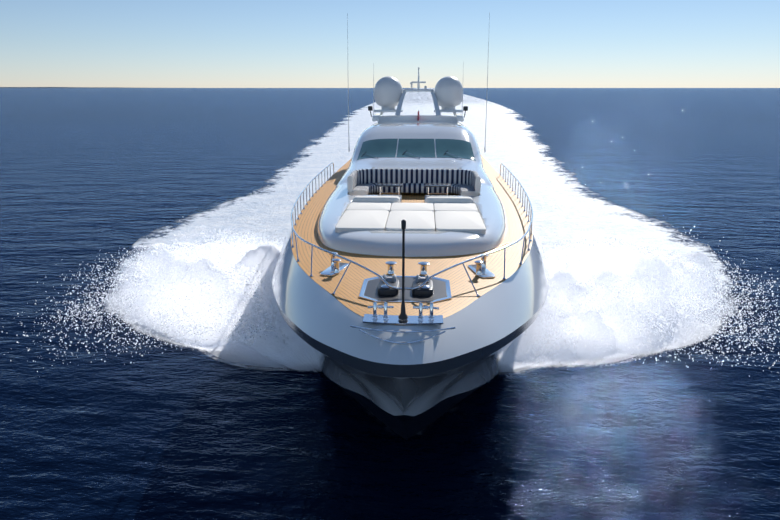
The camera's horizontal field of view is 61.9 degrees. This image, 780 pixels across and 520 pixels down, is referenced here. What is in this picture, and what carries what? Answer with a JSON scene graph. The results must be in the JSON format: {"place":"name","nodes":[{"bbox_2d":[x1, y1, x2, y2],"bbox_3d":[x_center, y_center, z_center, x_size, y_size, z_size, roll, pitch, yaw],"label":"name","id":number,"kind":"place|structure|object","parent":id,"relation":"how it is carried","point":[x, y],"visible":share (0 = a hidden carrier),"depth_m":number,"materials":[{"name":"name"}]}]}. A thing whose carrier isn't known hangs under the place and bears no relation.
{"place":"outdoors","nodes":[
{"label":"outdoors","id":0,"kind":"place"},
{"bbox_2d":[0,87,123,87],"bbox_3d":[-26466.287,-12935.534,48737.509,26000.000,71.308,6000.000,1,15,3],"label":"distant coast terrain","id":1,"kind":"structure","parent":0,"point":[61,87],"depth_m":48138.44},
{"bbox_2d":[0,88,779,519],"bbox_3d":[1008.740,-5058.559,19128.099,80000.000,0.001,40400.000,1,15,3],"label":"sea","id":2,"kind":"structure","parent":0,"point":[92,178],"depth_m":23.28,"materials":[{"name":"liquid"}]},
{"bbox_2d":[97,229,345,371],"bbox_3d":[-8.674,-4.389,45.583,15.983,3.472,50.640,1,15,3],"label":"bow spray","id":3,"kind":"object","parent":2,"relation":"on","point":[290,348],"visible":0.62,"depth_m":24.13,"materials":[{"name":"white liquid"}]},
{"bbox_2d":[1,218,779,379],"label":"spray droplets","id":4,"kind":"object","parent":2,"relation":"on","point":[579,254],"visible":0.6,"depth_m":23.67},
{"bbox_2d":[272,213,549,438],"bbox_3d":[1.531,-2.215,38.051,10.400,5.926,52.000,1,15,3],"label":"yacht hull","id":5,"kind":"object","parent":2,"relation":"on","point":[405,391],"visible":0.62,"depth_m":14.88,"materials":[{"name":"silver"}]},
{"bbox_2d":[320,252,494,343],"bbox_3d":[0.360,0.697,15.065,4.449,0.581,5.206,1,15,3],"label":"steel bow hardware","id":6,"kind":"object","parent":5,"relation":"on","point":[478,268],"visible":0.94,"depth_m":13.36,"materials":[{"name":"silver metal"}]},
{"bbox_2d":[398,219,407,319],"bbox_3d":[0.269,0.197,13.089,0.200,2.060,0.200,1,15,3],"label":"jackstaff","id":7,"kind":"object","parent":6,"relation":"on","point":[402,316],"visible":1,"depth_m":13.10,"materials":[{"name":"black paint"}]},
{"bbox_2d":[291,155,532,324],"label":"teak deck","id":8,"kind":"structure","parent":5,"relation":"on","point":[463,293],"depth_m":17.77,"materials":[{"name":"beige wood"}]},
{"bbox_2d":[359,274,451,302],"bbox_3d":[0.377,0.586,15.382,2.100,0.390,2.060,1,15,3],"label":"anchor well","id":9,"kind":"object","parent":8,"relation":"on","point":[431,290],"visible":0.88,"depth_m":15.03,"materials":[{"name":"grey metal"}]},
{"bbox_2d":[317,121,506,256],"bbox_3d":[1.389,-5.578,34.280,7.240,2.880,33.576,1,15,3],"label":"superstructure","id":10,"kind":"object","parent":8,"relation":"on","point":[487,201],"visible":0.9,"depth_m":23.35,"materials":[{"name":"white plastic"}]},
{"bbox_2d":[335,196,485,233],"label":"sunpad cushions","id":11,"kind":"object","parent":10,"relation":"on","point":[391,213],"visible":1,"depth_m":21.55,"materials":[{"name":"white fabric"}]},
{"bbox_2d":[361,150,461,158],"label":"windshield wipers","id":12,"kind":"object","parent":10,"relation":"on","point":[411,154],"visible":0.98,"depth_m":32.96,"materials":[{"name":"black metal"}]},
{"bbox_2d":[347,169,480,195],"bbox_3d":[1.007,-3.175,27.161,5.320,0.960,2.510,1,15,3],"label":"foredeck sofa","id":13,"kind":"object","parent":10,"relation":"on","point":[461,182],"visible":0.88,"depth_m":27.95,"materials":[{"name":"fabric"}]},
{"bbox_2d":[369,193,458,202],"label":"cockpit floor","id":14,"kind":"structure","parent":10,"relation":"on","point":[413,197],"depth_m":27.85,"materials":[{"name":"brown wood"}]},
{"bbox_2d":[377,183,450,194],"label":"tables","id":15,"kind":"object","parent":14,"relation":"on","point":[399,185],"visible":0.96,"depth_m":26.26,"materials":[{"name":"grey"}]},
{"bbox_2d":[357,139,475,160],"bbox_3d":[1.353,-5.699,33.512,6.017,0.958,1.900,1,15,3],"label":"windshield","id":16,"kind":"object","parent":10,"relation":"on","point":[415,147],"visible":0.92,"depth_m":33.56,"materials":[{"name":"glass"}]},
{"bbox_2d":[372,67,463,122],"bbox_3d":[1.750,-10.249,40.371,5.800,3.406,4.890,1,15,3],"label":"radar mast","id":17,"kind":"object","parent":10,"relation":"on","point":[437,117],"depth_m":39.32,"materials":[{"name":"white metal"}]},
{"bbox_2d":[368,106,467,116],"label":"floodlights","id":18,"kind":"object","parent":17,"relation":"attached to","point":[370,108],"visible":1,"depth_m":38.91,"materials":[{"name":"black paint"}]},
{"bbox_2d":[374,76,462,109],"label":"radar domes","id":19,"kind":"structure","parent":17,"relation":"on","point":[388,91],"depth_m":41.31,"materials":[{"name":"white plastic"}]},
{"bbox_2d":[347,12,489,152],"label":"antennas","id":20,"kind":"object","parent":17,"relation":"on","point":[373,95],"visible":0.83,"depth_m":35.17,"materials":[{"name":"white"}]},
{"bbox_2d":[291,162,532,297],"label":"guard rails","id":21,"kind":"object","parent":8,"relation":"on","point":[430,277],"visible":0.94,"depth_m":17.77,"materials":[{"name":"silver metal"}]},
{"bbox_2d":[482,235,741,373],"bbox_3d":[12.381,-3.769,44.632,15.783,2.759,50.038,1,15,3],"label":"bow spray","id":22,"kind":"object","parent":2,"relation":"on","point":[530,348],"visible":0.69,"depth_m":23.55,"materials":[{"name":"white liquid"}]},
{"bbox_2d":[0,0,779,87],"label":"sky","id":23,"kind":"structure","parent":0,"point":[44,43],"materials":[{"name":"blue"}]}
]}

